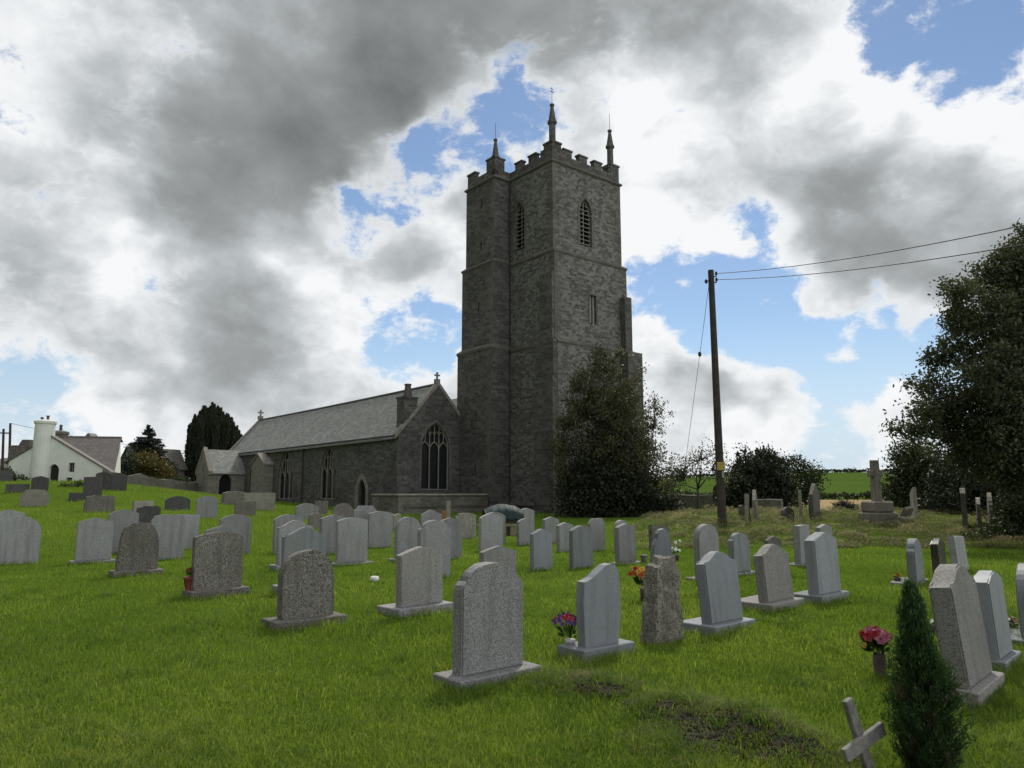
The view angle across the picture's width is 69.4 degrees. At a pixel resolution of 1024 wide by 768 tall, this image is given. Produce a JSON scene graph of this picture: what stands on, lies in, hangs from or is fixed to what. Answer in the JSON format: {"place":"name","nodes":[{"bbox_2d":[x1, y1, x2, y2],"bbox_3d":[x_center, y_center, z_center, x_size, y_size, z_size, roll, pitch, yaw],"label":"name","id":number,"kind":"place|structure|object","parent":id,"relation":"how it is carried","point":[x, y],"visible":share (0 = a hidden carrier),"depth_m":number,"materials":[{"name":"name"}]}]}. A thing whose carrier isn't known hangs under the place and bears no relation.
{"place":"outdoors","nodes":[
{"label":"outdoors","id":0,"kind":"place"},
{"bbox_2d":[0,481,1023,767],"bbox_3d":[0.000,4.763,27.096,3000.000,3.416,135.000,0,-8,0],"label":"churchyard lawn","id":1,"kind":"structure","parent":0,"point":[66,491],"depth_m":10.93,"materials":[{"name":"green plant"}]},
{"bbox_2d":[5,484,29,492],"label":"chest tomb","id":2,"kind":"object","parent":1,"relation":"on","point":[13,488],"visible":0.88,"depth_m":50.24,"materials":[{"name":"stone"}]},
{"bbox_2d":[0,516,40,564],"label":"headstone","id":3,"kind":"object","parent":1,"relation":"on","point":[20,538],"visible":0.94,"depth_m":17.20,"materials":[{"name":"stone"}]},
{"bbox_2d":[19,489,49,506],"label":"headstone","id":4,"kind":"object","parent":1,"relation":"on","point":[32,497],"visible":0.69,"depth_m":42.36,"materials":[{"name":"stone"}]},
{"bbox_2d":[31,476,48,491],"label":"headstone","id":5,"kind":"object","parent":1,"relation":"on","point":[40,482],"visible":0.78,"depth_m":50.57,"materials":[{"name":"stone"}]},
{"bbox_2d":[4,415,122,480],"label":"white cottage","id":6,"kind":"structure","parent":1,"relation":"on","point":[49,451],"depth_m":69.74,"materials":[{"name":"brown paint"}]},
{"bbox_2d":[70,518,115,563],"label":"headstone","id":7,"kind":"object","parent":1,"relation":"on","point":[94,538],"visible":0.75,"depth_m":17.49,"materials":[{"name":"stone"}]},
{"bbox_2d":[83,477,102,497],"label":"headstone","id":8,"kind":"object","parent":1,"relation":"on","point":[92,486],"visible":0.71,"depth_m":47.31,"materials":[{"name":"stone"}]},
{"bbox_2d":[83,495,114,512],"bbox_3d":[-20.827,6.069,37.298,1.376,0.903,0.357,7,-11,-40],"label":"chest tomb","id":9,"kind":"object","parent":1,"relation":"on","point":[98,503],"visible":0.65,"depth_m":37.16,"materials":[{"name":"stone"}]},
{"bbox_2d":[110,473,127,490],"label":"headstone","id":10,"kind":"object","parent":1,"relation":"on","point":[118,481],"visible":0.89,"depth_m":53.01,"materials":[{"name":"stone"}]},
{"bbox_2d":[108,510,138,552],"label":"headstone","id":11,"kind":"object","parent":1,"relation":"on","point":[121,519],"visible":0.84,"depth_m":19.64,"materials":[{"name":"stone"}]},
{"bbox_2d":[120,444,141,474],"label":"hedgerow bush","id":12,"kind":"object","parent":1,"relation":"on","point":[126,469],"visible":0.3,"depth_m":81.18,"materials":[{"name":"green plant"}]},
{"bbox_2d":[108,522,163,576],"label":"headstone","id":13,"kind":"object","parent":1,"relation":"on","point":[138,548],"visible":0.95,"depth_m":14.82,"materials":[{"name":"stone"}]},
{"bbox_2d":[136,505,160,522],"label":"headstone","id":14,"kind":"object","parent":1,"relation":"on","point":[147,514],"visible":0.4,"depth_m":29.01,"materials":[{"name":"stone"}]},
{"bbox_2d":[102,469,197,491],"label":"stone wall","id":15,"kind":"structure","parent":1,"relation":"on","point":[140,479],"depth_m":71.33,"materials":[{"name":"grey stone"}]},
{"bbox_2d":[122,447,180,478],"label":"bush","id":16,"kind":"object","parent":1,"relation":"on","point":[151,466],"visible":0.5,"depth_m":82.89,"materials":[{"name":"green plant"}]},
{"bbox_2d":[121,424,183,478],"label":"conifer","id":17,"kind":"object","parent":1,"relation":"on","point":[148,442],"visible":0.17,"depth_m":89.45,"materials":[{"name":"green plant"}]},
{"bbox_2d":[121,446,187,477],"bbox_3d":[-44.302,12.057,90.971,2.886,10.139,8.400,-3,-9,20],"label":"stone house","id":18,"kind":"structure","parent":1,"relation":"on","point":[173,455],"depth_m":93.84,"materials":[{"name":"stone"}]},
{"bbox_2d":[151,514,185,559],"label":"headstone","id":19,"kind":"object","parent":1,"relation":"on","point":[170,529],"visible":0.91,"depth_m":18.50,"materials":[{"name":"stone"}]},
{"bbox_2d":[164,496,190,510],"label":"headstone","id":20,"kind":"object","parent":1,"relation":"on","point":[176,502],"visible":0.89,"depth_m":42.75,"materials":[{"name":"stone"}]},
{"bbox_2d":[180,514,199,549],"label":"headstone","id":21,"kind":"object","parent":1,"relation":"on","point":[192,526],"visible":0.44,"depth_m":20.64,"materials":[{"name":"stone"}]},
{"bbox_2d":[196,496,217,518],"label":"headstone","id":22,"kind":"object","parent":1,"relation":"on","point":[206,506],"visible":0.89,"depth_m":36.38,"materials":[{"name":"stone"}]},
{"bbox_2d":[184,401,242,481],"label":"irish yew","id":23,"kind":"object","parent":1,"relation":"on","point":[212,426],"visible":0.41,"depth_m":95.93,"materials":[{"name":"green plant"}]},
{"bbox_2d":[182,532,249,598],"bbox_3d":[-4.799,2.989,12.057,0.944,1.131,0.440,7,-11,-40],"label":"headstone","id":24,"kind":"object","parent":1,"relation":"on","point":[217,562],"visible":0.97,"depth_m":11.98,"materials":[{"name":"stone"}]},
{"bbox_2d":[221,491,244,504],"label":"chest tomb","id":25,"kind":"object","parent":1,"relation":"on","point":[231,497],"visible":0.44,"depth_m":51.74,"materials":[{"name":"stone"}]},
{"bbox_2d":[219,514,251,553],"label":"headstone","id":26,"kind":"object","parent":1,"relation":"on","point":[242,524],"visible":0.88,"depth_m":19.68,"materials":[{"name":"stone"}]},
{"bbox_2d":[234,501,255,515],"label":"headstone","id":27,"kind":"object","parent":1,"relation":"on","point":[246,508],"visible":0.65,"depth_m":41.60,"materials":[{"name":"stone"}]},
{"bbox_2d":[240,493,275,510],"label":"chest tomb","id":28,"kind":"object","parent":1,"relation":"on","point":[264,501],"visible":0.56,"depth_m":49.07,"materials":[{"name":"stone"}]},
{"bbox_2d":[272,514,302,553],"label":"headstone","id":29,"kind":"object","parent":1,"relation":"on","point":[282,520],"visible":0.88,"depth_m":20.05,"materials":[{"name":"stone"}]},
{"bbox_2d":[268,520,312,570],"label":"headstone","id":30,"kind":"object","parent":1,"relation":"on","point":[289,527],"visible":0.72,"depth_m":16.00,"materials":[{"name":"stone"}]},
{"bbox_2d":[272,527,326,592],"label":"headstone","id":31,"kind":"object","parent":1,"relation":"on","point":[302,538],"visible":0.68,"depth_m":12.52,"materials":[{"name":"grey stone"}]},
{"bbox_2d":[261,549,346,631],"bbox_3d":[-2.584,2.615,9.279,0.933,1.046,0.460,7,-11,-39],"label":"headstone","id":32,"kind":"object","parent":1,"relation":"on","point":[305,589],"visible":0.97,"depth_m":9.19,"materials":[{"name":"stone"}]},
{"bbox_2d":[295,503,318,519],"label":"headstone","id":33,"kind":"object","parent":1,"relation":"on","point":[304,510],"visible":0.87,"depth_m":38.98,"materials":[{"name":"stone"}]},
{"bbox_2d":[0,479,615,557],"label":"long grass","id":34,"kind":"structure","parent":1,"relation":"on","point":[86,513],"depth_m":37.93,"materials":[{"name":"green plant"}]},
{"bbox_2d":[319,514,344,553],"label":"headstone","id":35,"kind":"object","parent":1,"relation":"on","point":[328,526],"visible":0.58,"depth_m":19.71,"materials":[{"name":"stone"}]},
{"bbox_2d":[332,503,352,517],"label":"headstone","id":36,"kind":"object","parent":1,"relation":"on","point":[344,510],"visible":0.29,"depth_m":36.13,"materials":[{"name":"stone"}]},
{"bbox_2d":[332,518,373,565],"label":"headstone","id":37,"kind":"object","parent":1,"relation":"on","point":[351,544],"visible":0.86,"depth_m":17.19,"materials":[{"name":"stone"}]},
{"bbox_2d":[368,511,392,547],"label":"headstone","id":38,"kind":"object","parent":1,"relation":"on","point":[380,528],"visible":0.87,"depth_m":22.13,"materials":[{"name":"stone"}]},
{"bbox_2d":[388,517,420,561],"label":"headstone","id":39,"kind":"object","parent":1,"relation":"on","point":[406,529],"visible":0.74,"depth_m":18.09,"materials":[{"name":"stone"}]},
{"bbox_2d":[377,546,452,617],"bbox_3d":[-1.331,2.766,10.251,0.917,1.017,0.550,8,-11,-42],"label":"headstone","id":40,"kind":"object","parent":1,"relation":"on","point":[419,578],"visible":0.77,"depth_m":10.09,"materials":[{"name":"grey stone"}]},
{"bbox_2d":[195,88,644,513],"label":"church","id":41,"kind":"structure","parent":1,"relation":"on","point":[546,302],"depth_m":55.47,"materials":[{"name":"stone"}]},
{"bbox_2d":[371,494,487,513],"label":"wall","id":42,"kind":"structure","parent":1,"relation":"on","point":[407,503],"depth_m":50.18,"materials":[{"name":"stone"}]},
{"bbox_2d":[420,510,441,525],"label":"headstone","id":43,"kind":"object","parent":1,"relation":"on","point":[428,515],"visible":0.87,"depth_m":29.44,"materials":[{"name":"stone"}]},
{"bbox_2d":[417,520,450,576],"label":"headstone","id":44,"kind":"object","parent":1,"relation":"on","point":[434,534],"visible":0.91,"depth_m":14.46,"materials":[{"name":"stone"}]},
{"bbox_2d":[440,518,461,558],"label":"headstone","id":45,"kind":"object","parent":1,"relation":"on","point":[454,525],"visible":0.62,"depth_m":18.76,"materials":[{"name":"stone"}]},
{"bbox_2d":[454,513,475,538],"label":"headstone","id":46,"kind":"object","parent":1,"relation":"on","point":[468,520],"visible":0.54,"depth_m":25.84,"materials":[{"name":"stone"}]},
{"bbox_2d":[433,562,541,692],"bbox_3d":[-0.209,2.192,6.646,0.929,1.150,0.410,7,-11,-40],"label":"headstone","id":47,"kind":"object","parent":1,"relation":"on","point":[487,617],"visible":0.89,"depth_m":6.54,"materials":[{"name":"stone"}]},
{"bbox_2d":[478,514,502,550],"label":"headstone","id":48,"kind":"object","parent":1,"relation":"on","point":[490,530],"visible":0.87,"depth_m":20.93,"materials":[{"name":"stone"}]},
{"bbox_2d":[479,545,515,571],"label":"headstone","id":49,"kind":"object","parent":1,"relation":"on","point":[501,554],"visible":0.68,"depth_m":12.87,"materials":[{"name":"grey stone"}]},
{"bbox_2d":[477,504,523,535],"bbox_3d":[-0.518,5.200,28.033,1.732,1.291,1.584,1,-8,-8],"label":"covered cart","id":50,"kind":"object","parent":1,"relation":"on","point":[513,514],"visible":0.71,"depth_m":27.47,"materials":[{"name":"fabric"}]},
{"bbox_2d":[0,568,1023,767],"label":"grass bents","id":51,"kind":"object","parent":1,"relation":"on","point":[413,700],"depth_m":5.59,"materials":[{"name":"green plant"}]},
{"bbox_2d":[517,518,533,544],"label":"headstone","id":52,"kind":"object","parent":1,"relation":"on","point":[525,528],"visible":0.87,"depth_m":22.93,"materials":[{"name":"stone"}]},
{"bbox_2d":[530,529,552,569],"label":"headstone","id":53,"kind":"object","parent":1,"relation":"on","point":[541,548],"visible":0.91,"depth_m":15.82,"materials":[{"name":"stone"}]},
{"bbox_2d":[542,517,558,542],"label":"headstone","id":54,"kind":"object","parent":1,"relation":"on","point":[549,524],"visible":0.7,"depth_m":23.52,"materials":[{"name":"stone"}]},
{"bbox_2d":[556,522,572,551],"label":"headstone","id":55,"kind":"object","parent":1,"relation":"on","point":[562,534],"visible":0.72,"depth_m":20.65,"materials":[{"name":"stone"}]},
{"bbox_2d":[569,526,592,568],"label":"headstone","id":56,"kind":"object","parent":1,"relation":"on","point":[580,546],"visible":0.9,"depth_m":16.31,"materials":[{"name":"grey stone"}]},
{"bbox_2d":[557,563,634,663],"bbox_3d":[0.860,2.372,7.585,0.738,1.031,0.390,7,-11,-39],"label":"headstone","id":57,"kind":"object","parent":1,"relation":"on","point":[598,608],"visible":0.86,"depth_m":7.47,"materials":[{"name":"stone"}]},
{"bbox_2d":[551,612,576,643],"bbox_3d":[0.548,2.496,7.585,0.299,0.305,0.315,0,-8,0],"label":"flower vase","id":58,"kind":"object","parent":57,"relation":"on","point":[569,619],"visible":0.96,"depth_m":7.55,"materials":[{"name":"multicoloured plant"}]},
{"bbox_2d":[587,518,604,550],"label":"headstone","id":59,"kind":"object","parent":1,"relation":"on","point":[596,526],"visible":0.68,"depth_m":20.88,"materials":[{"name":"stone"}]},
{"bbox_2d":[541,338,680,515],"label":"evergreen shrub","id":60,"kind":"object","parent":1,"relation":"on","point":[587,409],"visible":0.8,"depth_m":44.22,"materials":[{"name":"green plant"}]},
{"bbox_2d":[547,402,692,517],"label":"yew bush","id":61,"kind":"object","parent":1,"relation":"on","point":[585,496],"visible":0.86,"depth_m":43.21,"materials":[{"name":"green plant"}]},
{"bbox_2d":[611,523,640,563],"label":"headstone","id":62,"kind":"object","parent":1,"relation":"on","point":[625,543],"visible":0.74,"depth_m":17.25,"materials":[{"name":"stone"}]},
{"bbox_2d":[627,566,644,601],"bbox_3d":[1.982,3.076,11.331,0.371,0.557,0.346,7,-11,-40],"label":"flower vase","id":63,"kind":"object","parent":1,"relation":"on","point":[639,571],"visible":0.69,"depth_m":11.26,"materials":[{"name":"stone"}]},
{"bbox_2d":[650,528,672,561],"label":"headstone","id":64,"kind":"object","parent":1,"relation":"on","point":[661,544],"visible":0.41,"depth_m":15.87,"materials":[{"name":"stone"}]},
{"bbox_2d":[640,555,683,644],"bbox_3d":[1.691,2.467,8.380,0.528,1.023,0.271,7,-11,-40],"label":"rough monolith","id":65,"kind":"object","parent":1,"relation":"on","point":[662,617],"visible":0.84,"depth_m":8.29,"materials":[{"name":"stone"}]},
{"bbox_2d":[644,391,692,488],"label":"airy tree","id":66,"kind":"object","parent":1,"relation":"on","point":[654,424],"visible":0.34,"depth_m":62.88,"materials":[{"name":"green plant"}]},
{"bbox_2d":[666,494,714,510],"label":"stone wall","id":67,"kind":"structure","parent":1,"relation":"on","point":[703,499],"depth_m":57.70,"materials":[{"name":"grey stone"}]},
{"bbox_2d":[515,661,885,767],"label":"matted turf","id":68,"kind":"structure","parent":1,"relation":"on","point":[709,704],"depth_m":5.04,"materials":[{"name":"green plant"}]},
{"bbox_2d":[685,524,718,580],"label":"headstone","id":69,"kind":"object","parent":1,"relation":"on","point":[705,539],"visible":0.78,"depth_m":13.99,"materials":[{"name":"stone"}]},
{"bbox_2d":[659,437,746,508],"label":"sparse tree","id":70,"kind":"object","parent":1,"relation":"on","point":[684,473],"visible":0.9,"depth_m":40.68,"materials":[{"name":"green plant"}]},
{"bbox_2d":[574,678,831,763],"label":"soil clods","id":71,"kind":"object","parent":1,"relation":"on","point":[724,730],"visible":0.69,"depth_m":4.77,"materials":[{"name":"brown soil"}]},
{"bbox_2d":[705,269,726,525],"bbox_3d":[7.688,0.529,27.753,0.510,9.996,0.484,0,-8,0],"label":"telegraph pole","id":72,"kind":"object","parent":1,"relation":"on","point":[720,486],"visible":0.91,"depth_m":27.61,"materials":[{"name":"brown wood"}]},
{"bbox_2d":[717,244,1023,279],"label":"overhead cable","id":73,"kind":"object","parent":72,"relation":"attached to","point":[884,265],"visible":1,"depth_m":20.36,"materials":[{"name":"black rubber"}]},
{"bbox_2d":[717,225,1023,273],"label":"overhead cable","id":74,"kind":"object","parent":72,"relation":"attached to","point":[883,252],"visible":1,"depth_m":20.59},
{"bbox_2d":[683,551,754,635],"bbox_3d":[2.503,2.586,9.100,0.914,1.044,0.540,8,-11,-42],"label":"headstone","id":75,"kind":"object","parent":1,"relation":"on","point":[718,590],"visible":0.88,"depth_m":8.93,"materials":[{"name":"stone"}]},
{"bbox_2d":[728,533,754,574],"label":"headstone","id":76,"kind":"object","parent":1,"relation":"on","point":[738,549],"visible":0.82,"depth_m":15.07,"materials":[{"name":"grey stone"}]},
{"bbox_2d":[712,441,808,510],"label":"yew bush","id":77,"kind":"object","parent":1,"relation":"on","point":[765,476],"visible":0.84,"depth_m":44.61,"materials":[{"name":"green plant"}]},
{"bbox_2d":[752,499,782,508],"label":"chest tomb","id":78,"kind":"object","parent":1,"relation":"on","point":[768,503],"depth_m":41.69,"materials":[{"name":"grey stone"}]},
{"bbox_2d":[741,544,804,612],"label":"headstone","id":79,"kind":"object","parent":1,"relation":"on","point":[773,576],"visible":0.86,"depth_m":10.58,"materials":[{"name":"grey stone"}]},
{"bbox_2d":[789,525,809,566],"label":"headstone","id":80,"kind":"object","parent":1,"relation":"on","point":[801,533],"visible":0.53,"depth_m":16.66,"materials":[{"name":"stone"}]},
{"bbox_2d":[788,450,830,509],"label":"airy tree","id":81,"kind":"object","parent":1,"relation":"on","point":[810,476],"visible":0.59,"depth_m":49.37,"materials":[{"name":"green plant"}]},
{"bbox_2d":[809,483,820,519],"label":"headstone","id":82,"kind":"object","parent":1,"relation":"on","point":[814,501],"visible":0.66,"depth_m":29.64,"materials":[{"name":"stone"}]},
{"bbox_2d":[610,503,1023,549],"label":"grass bank","id":83,"kind":"object","parent":1,"relation":"on","point":[777,518],"visible":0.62,"depth_m":25.68,"materials":[{"name":"green plant"}]},
{"bbox_2d":[793,532,848,604],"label":"headstone","id":84,"kind":"object","parent":1,"relation":"on","point":[822,566],"visible":0.78,"depth_m":11.22,"materials":[{"name":"grey stone"}]},
{"bbox_2d":[841,697,886,767],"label":"grave cross","id":85,"kind":"object","parent":1,"relation":"on","point":[861,743],"visible":1,"depth_m":4.33,"materials":[{"name":"grey wood"}]},
{"bbox_2d":[859,625,892,678],"bbox_3d":[3.283,2.427,6.670,0.292,0.483,0.283,-7,-11,38],"label":"flower vase","id":86,"kind":"object","parent":1,"relation":"on","point":[878,637],"visible":0.99,"depth_m":6.62,"materials":[{"name":"stone"}]},
{"bbox_2d":[858,460,898,524],"bbox_3d":[13.789,4.270,27.960,1.040,2.757,1.000,2,-9,-15],"label":"memorial cross","id":87,"kind":"object","parent":1,"relation":"on","point":[876,508],"visible":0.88,"depth_m":27.81,"materials":[{"name":"stone"}]},
{"bbox_2d":[889,538,928,585],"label":"headstone","id":88,"kind":"object","parent":1,"relation":"on","point":[915,566],"visible":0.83,"depth_m":13.33,"materials":[{"name":"grey stone"}]},
{"bbox_2d":[869,431,976,509],"bbox_3d":[22.659,4.677,39.686,6.252,4.798,4.846,0,-8,0],"label":"hedgerow bush","id":89,"kind":"object","parent":1,"relation":"on","point":[896,490],"visible":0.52,"depth_m":39.60,"materials":[{"name":"green plant"}]},
{"bbox_2d":[880,576,979,767],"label":"dwarf cypress","id":90,"kind":"object","parent":1,"relation":"on","point":[929,686],"visible":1,"depth_m":4.32,"materials":[{"name":"green plant"}]},
{"bbox_2d":[930,538,946,573],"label":"headstone","id":91,"kind":"object","parent":1,"relation":"on","point":[938,552],"visible":0.79,"depth_m":14.43,"materials":[{"name":"black stone"}]},
{"bbox_2d":[879,218,1023,518],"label":"broadleaf tree","id":92,"kind":"object","parent":1,"relation":"on","point":[977,432],"visible":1,"depth_m":22.76,"materials":[{"name":"green plant"}]},
{"bbox_2d":[947,536,968,568],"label":"headstone","id":93,"kind":"object","parent":1,"relation":"on","point":[957,550],"visible":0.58,"depth_m":15.41,"materials":[{"name":"stone"}]},
{"bbox_2d":[960,488,968,530],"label":"headstone","id":94,"kind":"object","parent":1,"relation":"on","point":[963,508],"visible":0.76,"depth_m":25.10,"materials":[{"name":"stone"}]},
{"bbox_2d":[910,446,1022,514],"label":"hedgerow bush","id":95,"kind":"object","parent":1,"relation":"on","point":[948,498],"visible":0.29,"depth_m":32.52,"materials":[{"name":"green plant"}]},
{"bbox_2d":[929,564,1004,709],"bbox_3d":[3.763,2.115,6.225,0.430,1.177,0.979,-8,-11,42],"label":"headstone","id":96,"kind":"object","parent":1,"relation":"on","point":[957,616],"visible":0.81,"depth_m":6.00,"materials":[{"name":"grey stone"}]},
{"bbox_2d":[957,485,1023,540],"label":"bramble patch","id":97,"kind":"object","parent":1,"relation":"on","point":[1013,523],"visible":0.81,"depth_m":23.57,"materials":[{"name":"green plant"}]},
{"bbox_2d":[974,570,1020,672],"bbox_3d":[4.588,2.322,7.183,0.440,1.008,0.737,-8,-11,42],"label":"headstone","id":98,"kind":"object","parent":1,"relation":"on","point":[990,590],"visible":0.62,"depth_m":6.96,"materials":[{"name":"stone"}]},
{"bbox_2d":[1010,563,1023,645],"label":"headstone","id":99,"kind":"object","parent":1,"relation":"on","point":[1020,585],"visible":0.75,"depth_m":8.18,"materials":[{"name":"stone"}]},
{"bbox_2d":[0,0,1023,478],"label":"sky","id":100,"kind":"structure","parent":0,"point":[246,207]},
{"bbox_2d":[659,472,893,499],"bbox_3d":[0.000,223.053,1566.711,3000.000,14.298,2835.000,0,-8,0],"label":"pasture hill","id":101,"kind":"structure","parent":0,"point":[853,482],"depth_m":261.24,"materials":[{"name":"green plant"}]},
{"bbox_2d":[661,468,894,478],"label":"skyline hedge","id":102,"kind":"object","parent":101,"relation":"on","point":[838,470],"visible":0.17,"depth_m":405.37,"materials":[{"name":"green plant"}]},
{"bbox_2d":[788,500,870,509],"bbox_3d":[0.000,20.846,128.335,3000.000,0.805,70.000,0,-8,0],"label":"stubble field","id":103,"kind":"structure","parent":0,"point":[827,503],"depth_m":138.74,"materials":[{"name":"beige plant"}]},
{"bbox_2d":[665,490,870,499],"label":"field hedge","id":104,"kind":"object","parent":103,"relation":"on","point":[845,495],"visible":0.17,"depth_m":162.73,"materials":[{"name":"green plant"}]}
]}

